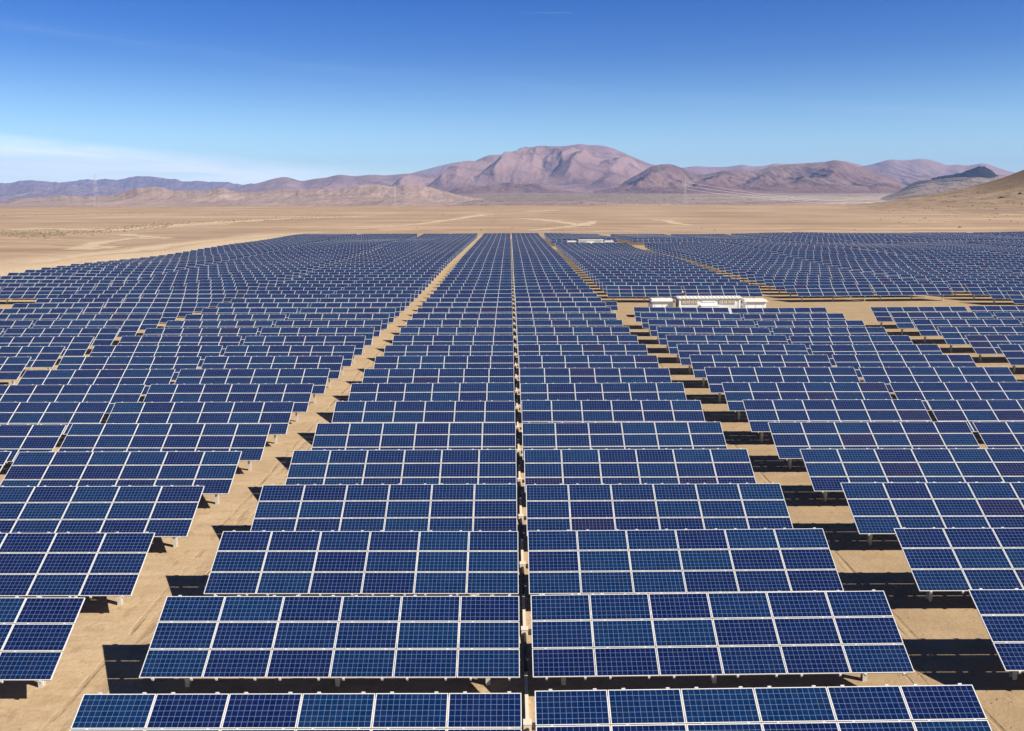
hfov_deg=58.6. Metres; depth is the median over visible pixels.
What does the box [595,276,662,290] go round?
solar table
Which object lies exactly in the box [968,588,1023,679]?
solar table
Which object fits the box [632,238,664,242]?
solar table
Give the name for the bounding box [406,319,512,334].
solar table
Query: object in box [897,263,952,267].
solar table
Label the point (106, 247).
sandy wash
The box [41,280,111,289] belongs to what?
solar table
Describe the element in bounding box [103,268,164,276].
solar table
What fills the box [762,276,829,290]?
solar table
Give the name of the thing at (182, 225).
sandy wash
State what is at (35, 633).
solar table
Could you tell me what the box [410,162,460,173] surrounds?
mountain
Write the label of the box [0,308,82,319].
solar table
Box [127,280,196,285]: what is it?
solar table
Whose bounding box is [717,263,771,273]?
solar table
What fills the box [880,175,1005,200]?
mine terraces
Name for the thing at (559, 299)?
solar table
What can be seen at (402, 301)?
solar table
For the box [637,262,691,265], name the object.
solar table
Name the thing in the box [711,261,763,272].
solar table
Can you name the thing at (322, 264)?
solar table
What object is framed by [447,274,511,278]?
solar table
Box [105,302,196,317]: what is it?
solar table
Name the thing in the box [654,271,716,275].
solar table
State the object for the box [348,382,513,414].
solar table
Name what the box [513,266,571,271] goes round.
solar table
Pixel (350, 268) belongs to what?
solar table
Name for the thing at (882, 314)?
solar table
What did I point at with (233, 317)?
solar table
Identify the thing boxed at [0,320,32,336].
solar table
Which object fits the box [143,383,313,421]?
solar table
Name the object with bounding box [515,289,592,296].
solar table
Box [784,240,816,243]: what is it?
solar table
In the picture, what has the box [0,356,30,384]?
solar table
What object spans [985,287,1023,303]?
solar table
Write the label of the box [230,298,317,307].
solar table
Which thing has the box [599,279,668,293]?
solar table
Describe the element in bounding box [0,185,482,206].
sandy foothills
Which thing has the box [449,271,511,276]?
solar table
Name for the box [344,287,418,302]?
solar table
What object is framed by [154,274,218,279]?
solar table
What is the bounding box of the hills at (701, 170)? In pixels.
[683,161,862,174]
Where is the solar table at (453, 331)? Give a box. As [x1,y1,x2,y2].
[400,327,512,344]
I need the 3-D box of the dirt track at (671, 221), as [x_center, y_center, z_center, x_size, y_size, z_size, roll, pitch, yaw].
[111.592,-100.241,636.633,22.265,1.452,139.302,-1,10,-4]
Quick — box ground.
[0,170,1023,730]
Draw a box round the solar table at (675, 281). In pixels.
[670,279,740,285]
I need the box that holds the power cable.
[688,182,877,201]
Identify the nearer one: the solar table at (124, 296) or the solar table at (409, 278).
the solar table at (124, 296)
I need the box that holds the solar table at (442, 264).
[389,263,443,270]
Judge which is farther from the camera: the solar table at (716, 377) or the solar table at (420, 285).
the solar table at (420, 285)
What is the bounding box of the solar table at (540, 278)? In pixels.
[514,276,580,280]
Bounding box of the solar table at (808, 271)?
[799,270,859,273]
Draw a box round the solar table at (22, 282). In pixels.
[0,279,39,286]
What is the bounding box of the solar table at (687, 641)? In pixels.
[531,590,914,684]
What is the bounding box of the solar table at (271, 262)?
[226,261,276,264]
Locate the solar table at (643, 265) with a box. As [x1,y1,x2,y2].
[641,264,696,267]
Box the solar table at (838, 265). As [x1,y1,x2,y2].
[831,262,884,268]
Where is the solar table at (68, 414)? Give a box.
[0,402,109,434]
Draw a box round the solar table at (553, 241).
[551,238,582,243]
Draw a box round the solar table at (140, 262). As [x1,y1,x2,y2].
[96,261,149,263]
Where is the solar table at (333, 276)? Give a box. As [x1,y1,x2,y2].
[301,275,365,279]
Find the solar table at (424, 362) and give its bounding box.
[373,355,513,375]
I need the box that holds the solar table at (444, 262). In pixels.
[392,261,445,268]
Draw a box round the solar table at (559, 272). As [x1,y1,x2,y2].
[514,271,575,276]
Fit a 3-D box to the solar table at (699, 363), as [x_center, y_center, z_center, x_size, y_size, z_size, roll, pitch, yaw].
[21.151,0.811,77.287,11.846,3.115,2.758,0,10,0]
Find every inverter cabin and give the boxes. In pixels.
[578,239,602,243]
[675,295,741,313]
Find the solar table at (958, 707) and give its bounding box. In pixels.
[535,683,991,730]
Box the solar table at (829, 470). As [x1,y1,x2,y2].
[800,448,1023,501]
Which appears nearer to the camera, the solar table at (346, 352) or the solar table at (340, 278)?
the solar table at (346, 352)
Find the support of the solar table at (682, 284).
on the ground
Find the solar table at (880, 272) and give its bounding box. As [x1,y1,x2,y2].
[874,270,934,275]
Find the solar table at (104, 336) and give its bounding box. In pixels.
[2,328,119,345]
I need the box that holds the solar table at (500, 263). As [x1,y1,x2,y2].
[456,262,510,264]
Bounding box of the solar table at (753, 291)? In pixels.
[684,285,762,297]
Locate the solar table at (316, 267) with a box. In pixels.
[265,264,319,271]
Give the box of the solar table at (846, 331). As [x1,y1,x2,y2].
[772,327,887,343]
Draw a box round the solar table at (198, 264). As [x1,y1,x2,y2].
[152,261,204,266]
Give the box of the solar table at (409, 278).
[362,277,428,291]
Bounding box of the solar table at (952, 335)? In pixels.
[937,326,1023,351]
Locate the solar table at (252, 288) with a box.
[186,283,259,293]
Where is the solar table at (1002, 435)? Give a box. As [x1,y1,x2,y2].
[972,421,1023,450]
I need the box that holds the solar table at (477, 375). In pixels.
[362,368,513,396]
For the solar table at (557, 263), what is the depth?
197.05 m
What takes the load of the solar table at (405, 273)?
on the ground
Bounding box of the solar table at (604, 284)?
[602,282,674,297]
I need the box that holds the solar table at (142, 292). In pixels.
[77,290,156,297]
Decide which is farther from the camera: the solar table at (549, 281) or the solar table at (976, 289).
the solar table at (549, 281)
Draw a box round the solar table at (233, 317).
[184,314,285,326]
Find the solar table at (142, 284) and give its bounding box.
[111,283,184,289]
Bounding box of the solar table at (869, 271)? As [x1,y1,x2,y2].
[862,268,920,273]
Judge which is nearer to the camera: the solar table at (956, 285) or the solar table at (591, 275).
the solar table at (956, 285)
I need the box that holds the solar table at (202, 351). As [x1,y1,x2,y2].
[89,345,222,367]
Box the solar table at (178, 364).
[56,356,200,381]
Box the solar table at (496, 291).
[433,289,511,296]
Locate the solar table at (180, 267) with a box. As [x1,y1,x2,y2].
[129,264,186,271]
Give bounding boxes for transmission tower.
[681,179,687,210]
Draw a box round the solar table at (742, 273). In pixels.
[737,269,797,281]
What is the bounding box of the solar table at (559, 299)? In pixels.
[515,297,601,305]
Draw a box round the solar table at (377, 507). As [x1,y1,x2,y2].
[250,483,516,536]
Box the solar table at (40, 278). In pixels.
[0,276,56,282]
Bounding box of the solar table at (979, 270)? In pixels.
[936,269,997,273]
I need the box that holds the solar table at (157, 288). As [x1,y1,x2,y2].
[95,286,171,293]
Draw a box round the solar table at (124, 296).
[57,294,140,302]
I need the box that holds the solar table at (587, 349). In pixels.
[518,344,647,365]
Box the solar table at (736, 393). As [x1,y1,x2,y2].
[722,382,891,419]
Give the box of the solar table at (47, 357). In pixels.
[0,346,64,369]
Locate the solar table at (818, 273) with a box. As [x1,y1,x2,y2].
[809,272,871,276]
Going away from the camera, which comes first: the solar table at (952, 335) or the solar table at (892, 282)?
the solar table at (952, 335)
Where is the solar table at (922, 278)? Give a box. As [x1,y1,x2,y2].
[914,276,981,283]
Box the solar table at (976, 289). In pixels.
[965,284,1023,299]
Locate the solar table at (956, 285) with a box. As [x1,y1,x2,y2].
[946,280,1019,296]
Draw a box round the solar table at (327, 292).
[255,290,333,297]
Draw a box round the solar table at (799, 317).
[743,313,845,327]
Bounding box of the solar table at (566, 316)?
[516,313,616,326]
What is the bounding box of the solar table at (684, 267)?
[645,266,702,270]
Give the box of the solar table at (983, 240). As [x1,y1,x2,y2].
[967,239,1000,241]
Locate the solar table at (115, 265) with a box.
[70,264,127,267]
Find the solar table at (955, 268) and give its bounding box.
[922,267,980,271]
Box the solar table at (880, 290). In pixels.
[871,284,952,300]
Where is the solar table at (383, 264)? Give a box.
[332,263,386,266]
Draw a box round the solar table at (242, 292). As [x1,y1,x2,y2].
[172,286,248,298]
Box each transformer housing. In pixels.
[648,298,674,310]
[740,298,767,307]
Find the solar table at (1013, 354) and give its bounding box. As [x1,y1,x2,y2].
[997,344,1023,372]
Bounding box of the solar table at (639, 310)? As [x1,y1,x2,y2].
[633,307,729,327]
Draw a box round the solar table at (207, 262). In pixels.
[162,260,213,265]
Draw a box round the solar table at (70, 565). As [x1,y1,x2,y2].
[0,532,154,604]
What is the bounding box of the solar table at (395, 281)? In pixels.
[356,280,425,295]
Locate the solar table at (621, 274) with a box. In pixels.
[592,273,656,287]
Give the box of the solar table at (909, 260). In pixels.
[875,259,927,263]
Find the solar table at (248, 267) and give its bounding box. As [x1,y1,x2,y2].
[199,265,255,269]
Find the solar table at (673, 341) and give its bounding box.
[666,335,788,361]
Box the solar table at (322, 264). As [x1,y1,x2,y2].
[272,262,324,269]
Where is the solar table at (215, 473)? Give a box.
[0,451,241,503]
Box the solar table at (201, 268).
[188,267,247,271]
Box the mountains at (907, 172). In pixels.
[861,159,1013,185]
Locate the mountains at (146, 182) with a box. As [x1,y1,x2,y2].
[0,176,251,190]
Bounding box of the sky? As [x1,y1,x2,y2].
[0,0,1023,184]
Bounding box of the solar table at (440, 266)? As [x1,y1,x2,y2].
[385,265,441,272]
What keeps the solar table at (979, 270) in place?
on the ground
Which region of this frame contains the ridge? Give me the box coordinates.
[449,182,576,193]
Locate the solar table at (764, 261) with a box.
[758,260,810,263]
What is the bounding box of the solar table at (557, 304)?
[515,302,605,314]
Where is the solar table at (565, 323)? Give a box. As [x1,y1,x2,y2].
[516,319,622,336]
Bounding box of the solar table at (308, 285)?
[275,283,348,289]
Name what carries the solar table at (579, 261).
on the ground
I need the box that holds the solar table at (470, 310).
[417,307,511,317]
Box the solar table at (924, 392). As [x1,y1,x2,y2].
[889,382,1023,410]
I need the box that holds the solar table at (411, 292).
[336,290,414,307]
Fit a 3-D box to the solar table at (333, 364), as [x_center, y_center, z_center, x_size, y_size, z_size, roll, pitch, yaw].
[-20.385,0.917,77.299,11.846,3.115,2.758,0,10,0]
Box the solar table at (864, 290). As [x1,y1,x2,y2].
[794,284,874,301]
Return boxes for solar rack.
[605,302,617,312]
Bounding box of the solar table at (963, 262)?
[952,260,1005,266]
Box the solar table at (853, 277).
[832,276,898,281]
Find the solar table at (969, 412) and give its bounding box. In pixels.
[927,399,1023,431]
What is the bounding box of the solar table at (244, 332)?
[143,327,257,344]
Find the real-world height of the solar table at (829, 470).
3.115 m
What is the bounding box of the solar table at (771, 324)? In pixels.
[757,320,864,334]
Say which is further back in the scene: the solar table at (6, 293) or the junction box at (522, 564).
the solar table at (6, 293)
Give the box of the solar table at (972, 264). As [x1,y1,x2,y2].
[965,263,1020,266]
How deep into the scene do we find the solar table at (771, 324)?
101.60 m
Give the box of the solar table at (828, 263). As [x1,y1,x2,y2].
[822,260,874,266]
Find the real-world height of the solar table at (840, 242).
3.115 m
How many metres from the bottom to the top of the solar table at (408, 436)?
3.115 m
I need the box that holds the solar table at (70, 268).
[41,267,101,272]
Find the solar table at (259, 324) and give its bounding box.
[164,320,272,335]
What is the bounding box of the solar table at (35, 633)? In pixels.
[0,596,84,687]
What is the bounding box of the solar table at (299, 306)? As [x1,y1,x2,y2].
[217,303,307,313]
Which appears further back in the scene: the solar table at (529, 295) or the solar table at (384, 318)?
the solar table at (529, 295)
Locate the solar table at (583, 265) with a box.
[582,264,638,275]
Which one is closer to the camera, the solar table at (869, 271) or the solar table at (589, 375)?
the solar table at (589, 375)
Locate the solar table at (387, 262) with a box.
[337,261,390,264]
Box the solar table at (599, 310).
[516,307,610,319]
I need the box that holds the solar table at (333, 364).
[201,356,343,387]
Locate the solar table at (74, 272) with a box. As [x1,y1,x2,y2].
[24,270,87,276]
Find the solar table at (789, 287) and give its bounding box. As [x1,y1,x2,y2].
[783,281,855,297]
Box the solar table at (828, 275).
[820,274,884,278]
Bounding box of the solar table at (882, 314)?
[870,306,967,326]
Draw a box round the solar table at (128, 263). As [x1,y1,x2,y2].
[84,262,138,265]
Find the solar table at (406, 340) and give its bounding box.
[392,335,512,353]
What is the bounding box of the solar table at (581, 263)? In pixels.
[580,262,634,273]
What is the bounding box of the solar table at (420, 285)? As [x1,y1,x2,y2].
[350,283,422,298]
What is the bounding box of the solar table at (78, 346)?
[0,336,93,356]
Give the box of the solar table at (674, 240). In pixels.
[665,238,697,242]
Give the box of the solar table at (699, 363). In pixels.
[689,354,831,386]
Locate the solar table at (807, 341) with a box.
[789,335,912,354]
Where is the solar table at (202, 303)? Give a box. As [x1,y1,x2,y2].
[124,298,211,311]
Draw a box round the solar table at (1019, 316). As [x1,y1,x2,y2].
[993,312,1023,326]
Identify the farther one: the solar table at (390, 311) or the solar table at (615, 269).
the solar table at (615, 269)
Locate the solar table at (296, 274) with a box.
[240,270,300,278]
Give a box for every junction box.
[515,399,520,416]
[516,417,521,437]
[517,438,522,463]
[517,464,524,496]
[518,497,526,538]
[520,538,527,593]
[521,594,531,671]
[523,672,535,730]
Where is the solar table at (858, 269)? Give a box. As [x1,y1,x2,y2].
[851,266,907,272]
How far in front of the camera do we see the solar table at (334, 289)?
143.49 m
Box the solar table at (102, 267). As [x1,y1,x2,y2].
[57,266,114,270]
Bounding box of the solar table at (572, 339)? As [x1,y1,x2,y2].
[517,335,638,354]
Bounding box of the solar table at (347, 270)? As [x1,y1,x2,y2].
[315,269,374,274]
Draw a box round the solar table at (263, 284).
[199,280,268,289]
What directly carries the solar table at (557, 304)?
on the ground
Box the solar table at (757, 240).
[743,239,775,241]
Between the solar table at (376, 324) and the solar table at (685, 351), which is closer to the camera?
the solar table at (685, 351)
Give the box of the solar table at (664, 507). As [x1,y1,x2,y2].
[526,483,792,536]
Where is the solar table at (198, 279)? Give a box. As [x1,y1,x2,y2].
[141,277,208,282]
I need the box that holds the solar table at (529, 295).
[515,293,596,298]
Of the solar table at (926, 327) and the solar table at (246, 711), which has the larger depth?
the solar table at (926, 327)
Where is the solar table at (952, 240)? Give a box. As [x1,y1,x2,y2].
[933,239,966,242]
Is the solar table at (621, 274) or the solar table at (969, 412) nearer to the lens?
the solar table at (969, 412)
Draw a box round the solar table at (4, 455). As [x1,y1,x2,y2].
[0,451,11,470]
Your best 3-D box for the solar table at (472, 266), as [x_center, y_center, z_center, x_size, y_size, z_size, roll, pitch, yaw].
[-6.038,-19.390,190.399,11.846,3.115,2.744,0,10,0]
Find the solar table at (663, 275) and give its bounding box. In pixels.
[659,274,723,278]
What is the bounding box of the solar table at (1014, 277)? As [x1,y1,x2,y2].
[984,276,1023,280]
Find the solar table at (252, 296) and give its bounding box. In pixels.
[243,294,326,302]
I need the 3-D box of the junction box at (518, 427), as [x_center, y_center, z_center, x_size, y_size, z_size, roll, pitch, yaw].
[0.473,4.271,63.164,0.400,0.225,5.951,0,10,0]
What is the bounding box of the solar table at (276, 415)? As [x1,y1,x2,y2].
[105,401,293,443]
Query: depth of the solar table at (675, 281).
155.27 m
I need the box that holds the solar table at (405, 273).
[372,272,434,285]
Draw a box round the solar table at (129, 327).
[32,320,142,337]
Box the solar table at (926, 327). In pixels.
[912,319,1022,342]
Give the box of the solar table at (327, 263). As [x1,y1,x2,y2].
[279,261,330,266]
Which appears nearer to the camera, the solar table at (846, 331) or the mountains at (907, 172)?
the solar table at (846, 331)
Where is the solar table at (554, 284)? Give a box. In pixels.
[514,282,586,292]
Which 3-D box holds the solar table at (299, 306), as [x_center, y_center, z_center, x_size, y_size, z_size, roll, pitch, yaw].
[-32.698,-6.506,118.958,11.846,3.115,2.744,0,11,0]
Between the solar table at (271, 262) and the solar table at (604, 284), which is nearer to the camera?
the solar table at (604, 284)
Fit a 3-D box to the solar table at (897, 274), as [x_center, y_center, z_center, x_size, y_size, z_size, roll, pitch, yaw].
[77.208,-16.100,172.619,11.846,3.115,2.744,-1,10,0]
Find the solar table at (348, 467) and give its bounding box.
[285,449,516,492]
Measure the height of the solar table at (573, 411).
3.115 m
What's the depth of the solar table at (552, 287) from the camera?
143.48 m
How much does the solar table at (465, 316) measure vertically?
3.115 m
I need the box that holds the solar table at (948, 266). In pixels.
[909,265,965,269]
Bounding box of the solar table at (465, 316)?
[412,313,512,323]
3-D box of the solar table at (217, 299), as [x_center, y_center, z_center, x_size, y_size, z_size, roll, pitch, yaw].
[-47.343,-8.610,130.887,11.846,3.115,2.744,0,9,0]
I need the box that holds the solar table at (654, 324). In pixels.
[648,319,755,342]
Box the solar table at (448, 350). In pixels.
[384,345,513,365]
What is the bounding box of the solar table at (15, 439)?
[0,424,65,462]
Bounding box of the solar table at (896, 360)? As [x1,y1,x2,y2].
[832,354,976,378]
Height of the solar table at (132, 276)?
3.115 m
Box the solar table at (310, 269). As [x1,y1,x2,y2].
[257,266,313,273]
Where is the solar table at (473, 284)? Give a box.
[439,283,511,289]
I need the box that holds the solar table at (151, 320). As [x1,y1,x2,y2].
[60,314,162,330]
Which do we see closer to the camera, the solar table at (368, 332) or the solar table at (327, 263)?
the solar table at (368, 332)
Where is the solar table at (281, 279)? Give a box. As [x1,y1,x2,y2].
[221,274,285,282]
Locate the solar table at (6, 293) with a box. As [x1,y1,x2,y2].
[0,287,78,303]
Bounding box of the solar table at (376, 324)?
[275,320,381,343]
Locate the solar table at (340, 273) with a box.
[308,272,370,277]
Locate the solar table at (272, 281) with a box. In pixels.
[210,277,277,286]
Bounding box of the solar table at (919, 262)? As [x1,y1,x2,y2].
[886,261,939,265]
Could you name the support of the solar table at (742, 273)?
on the ground
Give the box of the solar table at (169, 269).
[117,266,175,273]
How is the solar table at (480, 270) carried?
on the ground
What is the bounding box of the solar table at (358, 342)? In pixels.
[243,335,365,362]
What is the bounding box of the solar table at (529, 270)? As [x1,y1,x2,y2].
[513,269,573,277]
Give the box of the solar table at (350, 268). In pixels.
[321,267,378,271]
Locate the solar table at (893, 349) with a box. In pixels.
[809,344,942,366]
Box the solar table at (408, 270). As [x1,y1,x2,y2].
[377,269,436,282]
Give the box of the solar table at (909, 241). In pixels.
[892,239,925,242]
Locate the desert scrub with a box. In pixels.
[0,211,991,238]
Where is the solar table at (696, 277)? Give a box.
[664,276,731,281]
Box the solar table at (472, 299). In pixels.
[426,297,511,302]
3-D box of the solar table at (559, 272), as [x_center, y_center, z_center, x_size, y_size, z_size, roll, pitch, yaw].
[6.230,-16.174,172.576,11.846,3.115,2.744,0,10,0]
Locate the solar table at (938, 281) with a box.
[930,278,1000,293]
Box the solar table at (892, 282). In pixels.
[857,281,930,296]
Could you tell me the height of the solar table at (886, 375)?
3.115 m
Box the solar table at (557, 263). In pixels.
[513,262,567,266]
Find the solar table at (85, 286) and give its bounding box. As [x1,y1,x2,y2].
[22,283,95,293]
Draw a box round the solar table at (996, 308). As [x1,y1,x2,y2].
[968,305,1023,318]
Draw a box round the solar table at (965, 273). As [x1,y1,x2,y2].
[951,272,1013,275]
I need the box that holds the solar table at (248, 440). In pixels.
[58,423,270,470]
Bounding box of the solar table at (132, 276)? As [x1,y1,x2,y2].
[74,273,139,282]
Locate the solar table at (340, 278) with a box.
[293,277,359,282]
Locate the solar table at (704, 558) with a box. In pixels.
[528,528,843,594]
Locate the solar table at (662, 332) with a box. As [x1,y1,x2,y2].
[656,326,770,351]
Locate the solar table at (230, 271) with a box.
[178,270,238,274]
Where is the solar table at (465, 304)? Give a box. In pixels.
[422,302,511,311]
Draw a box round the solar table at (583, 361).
[519,355,658,382]
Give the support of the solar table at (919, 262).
on the ground
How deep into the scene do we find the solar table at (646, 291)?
142.58 m
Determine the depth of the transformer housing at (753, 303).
122.77 m
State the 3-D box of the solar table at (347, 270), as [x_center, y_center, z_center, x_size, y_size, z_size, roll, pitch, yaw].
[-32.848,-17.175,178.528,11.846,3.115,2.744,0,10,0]
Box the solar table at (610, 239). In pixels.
[584,238,616,242]
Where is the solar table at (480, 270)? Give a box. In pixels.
[451,269,510,272]
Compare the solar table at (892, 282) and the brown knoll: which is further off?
the brown knoll
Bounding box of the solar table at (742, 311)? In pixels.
[731,307,827,319]
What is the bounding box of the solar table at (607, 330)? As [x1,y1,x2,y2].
[517,326,629,343]
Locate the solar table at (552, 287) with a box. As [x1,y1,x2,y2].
[514,285,589,290]
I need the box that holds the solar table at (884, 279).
[844,278,913,283]
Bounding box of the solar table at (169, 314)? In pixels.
[83,308,180,322]
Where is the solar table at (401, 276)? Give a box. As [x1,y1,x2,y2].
[367,274,431,288]
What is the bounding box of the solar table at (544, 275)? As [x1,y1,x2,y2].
[514,273,577,278]
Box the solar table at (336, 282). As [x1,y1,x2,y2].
[285,280,354,286]
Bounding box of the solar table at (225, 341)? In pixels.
[118,336,241,355]
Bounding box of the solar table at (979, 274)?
[967,273,1023,277]
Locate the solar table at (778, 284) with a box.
[772,279,841,293]
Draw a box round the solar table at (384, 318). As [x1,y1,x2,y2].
[288,313,389,335]
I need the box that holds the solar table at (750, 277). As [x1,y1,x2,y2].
[746,271,807,284]
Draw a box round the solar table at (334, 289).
[266,287,341,293]
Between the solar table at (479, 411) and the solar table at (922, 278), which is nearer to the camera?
the solar table at (479, 411)
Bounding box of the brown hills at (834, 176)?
[595,160,906,193]
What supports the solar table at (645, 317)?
on the ground
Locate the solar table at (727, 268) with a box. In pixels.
[724,265,779,275]
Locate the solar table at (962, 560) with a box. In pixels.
[894,527,1023,601]
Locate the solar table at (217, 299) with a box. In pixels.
[142,294,225,307]
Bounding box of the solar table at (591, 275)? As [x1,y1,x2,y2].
[589,271,651,284]
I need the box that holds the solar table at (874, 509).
[840,482,1023,544]
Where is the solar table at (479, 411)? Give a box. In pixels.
[332,400,514,432]
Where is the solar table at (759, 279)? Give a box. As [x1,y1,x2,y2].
[754,274,818,287]
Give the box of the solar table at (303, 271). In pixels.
[249,268,307,275]
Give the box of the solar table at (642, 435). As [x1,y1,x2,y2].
[522,421,726,460]
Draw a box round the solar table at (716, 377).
[704,367,859,401]
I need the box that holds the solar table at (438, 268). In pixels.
[381,267,439,279]
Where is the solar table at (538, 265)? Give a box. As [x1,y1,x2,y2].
[513,264,569,266]
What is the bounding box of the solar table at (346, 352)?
[223,345,354,373]
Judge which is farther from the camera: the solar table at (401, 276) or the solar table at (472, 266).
the solar table at (472, 266)
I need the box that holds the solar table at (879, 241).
[858,240,891,243]
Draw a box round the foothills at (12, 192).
[0,184,132,201]
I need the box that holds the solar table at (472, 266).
[455,265,510,267]
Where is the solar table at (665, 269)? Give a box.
[649,268,709,272]
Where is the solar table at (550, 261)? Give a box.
[513,260,565,264]
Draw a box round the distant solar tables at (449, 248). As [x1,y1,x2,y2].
[0,231,1023,333]
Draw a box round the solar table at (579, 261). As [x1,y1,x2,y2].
[578,260,630,271]
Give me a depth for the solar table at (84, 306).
119.50 m
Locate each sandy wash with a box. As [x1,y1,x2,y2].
[8,228,104,230]
[67,238,161,249]
[70,246,120,248]
[105,216,362,230]
[113,234,166,238]
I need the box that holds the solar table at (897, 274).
[886,271,949,277]
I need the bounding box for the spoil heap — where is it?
[932,166,997,178]
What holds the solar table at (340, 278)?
on the ground
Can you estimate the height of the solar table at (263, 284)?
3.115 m
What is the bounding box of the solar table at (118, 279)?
[58,276,126,286]
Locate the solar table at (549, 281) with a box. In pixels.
[514,279,583,285]
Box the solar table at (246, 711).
[70,691,521,730]
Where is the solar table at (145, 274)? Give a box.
[89,270,152,279]
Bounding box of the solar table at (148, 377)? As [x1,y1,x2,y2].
[17,369,175,395]
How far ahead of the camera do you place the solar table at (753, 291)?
142.72 m
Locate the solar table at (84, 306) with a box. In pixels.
[11,303,103,313]
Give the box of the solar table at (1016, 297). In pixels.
[1006,291,1023,305]
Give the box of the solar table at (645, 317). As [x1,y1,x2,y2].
[640,312,741,335]
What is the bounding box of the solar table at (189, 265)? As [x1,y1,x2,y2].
[141,262,195,269]
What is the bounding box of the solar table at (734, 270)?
[730,267,788,278]
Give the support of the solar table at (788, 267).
on the ground
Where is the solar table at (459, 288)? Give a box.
[436,286,511,292]
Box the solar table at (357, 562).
[204,530,518,595]
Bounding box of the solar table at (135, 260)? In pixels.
[109,260,159,262]
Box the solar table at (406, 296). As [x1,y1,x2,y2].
[328,293,410,311]
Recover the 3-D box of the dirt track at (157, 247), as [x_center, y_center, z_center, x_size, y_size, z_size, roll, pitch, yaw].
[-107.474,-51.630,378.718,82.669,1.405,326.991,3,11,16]
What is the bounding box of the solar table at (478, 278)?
[445,277,511,282]
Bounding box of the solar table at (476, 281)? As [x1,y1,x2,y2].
[442,280,511,285]
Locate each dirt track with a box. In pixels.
[4,230,383,262]
[368,214,494,226]
[517,218,591,229]
[537,231,1000,232]
[575,221,595,225]
[647,219,689,224]
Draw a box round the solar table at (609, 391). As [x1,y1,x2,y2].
[520,382,686,412]
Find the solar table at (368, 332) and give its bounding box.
[260,327,374,352]
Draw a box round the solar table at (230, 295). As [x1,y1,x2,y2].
[158,290,237,302]
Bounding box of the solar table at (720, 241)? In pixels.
[709,239,741,243]
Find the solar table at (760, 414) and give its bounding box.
[742,399,931,441]
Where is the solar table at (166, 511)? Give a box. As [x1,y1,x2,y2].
[0,485,204,546]
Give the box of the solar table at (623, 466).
[524,448,755,493]
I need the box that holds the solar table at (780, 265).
[773,264,828,267]
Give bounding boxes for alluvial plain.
[443,192,893,205]
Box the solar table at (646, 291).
[606,285,681,301]
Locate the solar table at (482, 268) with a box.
[453,267,510,268]
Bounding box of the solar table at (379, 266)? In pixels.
[327,265,382,268]
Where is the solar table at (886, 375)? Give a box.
[858,366,1016,393]
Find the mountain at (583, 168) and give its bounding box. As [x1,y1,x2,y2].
[227,144,654,192]
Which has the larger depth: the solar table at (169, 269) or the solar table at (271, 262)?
the solar table at (271, 262)
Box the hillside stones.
[875,181,1022,227]
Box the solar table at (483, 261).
[458,261,510,262]
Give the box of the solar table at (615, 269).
[587,268,646,281]
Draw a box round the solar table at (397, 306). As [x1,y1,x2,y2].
[310,302,400,316]
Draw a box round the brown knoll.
[868,183,904,192]
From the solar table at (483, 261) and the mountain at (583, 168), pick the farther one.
the mountain at (583, 168)
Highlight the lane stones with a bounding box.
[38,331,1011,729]
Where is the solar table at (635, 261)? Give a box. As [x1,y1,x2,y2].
[633,260,685,263]
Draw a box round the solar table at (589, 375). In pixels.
[520,368,671,397]
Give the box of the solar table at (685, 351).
[677,344,808,373]
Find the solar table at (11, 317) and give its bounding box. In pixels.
[0,314,59,327]
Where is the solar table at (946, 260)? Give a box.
[939,259,991,264]
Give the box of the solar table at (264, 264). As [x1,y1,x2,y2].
[217,262,270,265]
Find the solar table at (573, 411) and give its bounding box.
[522,400,704,432]
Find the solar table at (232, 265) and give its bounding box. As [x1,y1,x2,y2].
[208,264,263,267]
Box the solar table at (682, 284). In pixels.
[677,282,749,297]
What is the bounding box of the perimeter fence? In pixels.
[0,233,302,275]
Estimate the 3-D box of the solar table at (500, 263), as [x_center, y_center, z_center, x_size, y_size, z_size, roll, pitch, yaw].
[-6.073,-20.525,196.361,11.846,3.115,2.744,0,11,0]
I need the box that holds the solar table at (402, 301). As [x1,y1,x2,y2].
[320,298,405,310]
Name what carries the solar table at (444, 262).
on the ground
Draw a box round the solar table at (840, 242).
[818,241,850,243]
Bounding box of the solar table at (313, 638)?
[139,595,519,686]
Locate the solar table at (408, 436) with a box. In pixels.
[311,422,515,459]
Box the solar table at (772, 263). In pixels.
[766,262,818,265]
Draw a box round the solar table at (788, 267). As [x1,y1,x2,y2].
[782,266,838,269]
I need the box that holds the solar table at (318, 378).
[174,368,329,402]
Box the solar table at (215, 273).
[167,272,229,276]
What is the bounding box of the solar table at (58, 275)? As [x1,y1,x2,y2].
[7,272,72,279]
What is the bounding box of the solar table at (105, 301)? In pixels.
[35,298,122,307]
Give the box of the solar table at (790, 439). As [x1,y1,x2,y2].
[768,421,980,468]
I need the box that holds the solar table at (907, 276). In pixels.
[900,274,964,280]
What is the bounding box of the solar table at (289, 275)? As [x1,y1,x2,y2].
[231,272,293,280]
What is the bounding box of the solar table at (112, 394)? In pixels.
[0,384,145,413]
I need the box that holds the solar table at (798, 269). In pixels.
[790,268,848,271]
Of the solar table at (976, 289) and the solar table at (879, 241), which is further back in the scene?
the solar table at (879, 241)
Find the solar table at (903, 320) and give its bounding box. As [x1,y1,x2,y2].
[890,312,993,334]
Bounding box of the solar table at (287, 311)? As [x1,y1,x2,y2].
[201,308,297,319]
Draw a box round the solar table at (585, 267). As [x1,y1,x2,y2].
[584,266,642,278]
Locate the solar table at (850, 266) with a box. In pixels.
[841,264,895,270]
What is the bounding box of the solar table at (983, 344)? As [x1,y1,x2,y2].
[965,335,1023,361]
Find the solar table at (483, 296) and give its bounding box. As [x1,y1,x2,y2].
[430,293,511,300]
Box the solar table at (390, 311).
[300,308,395,322]

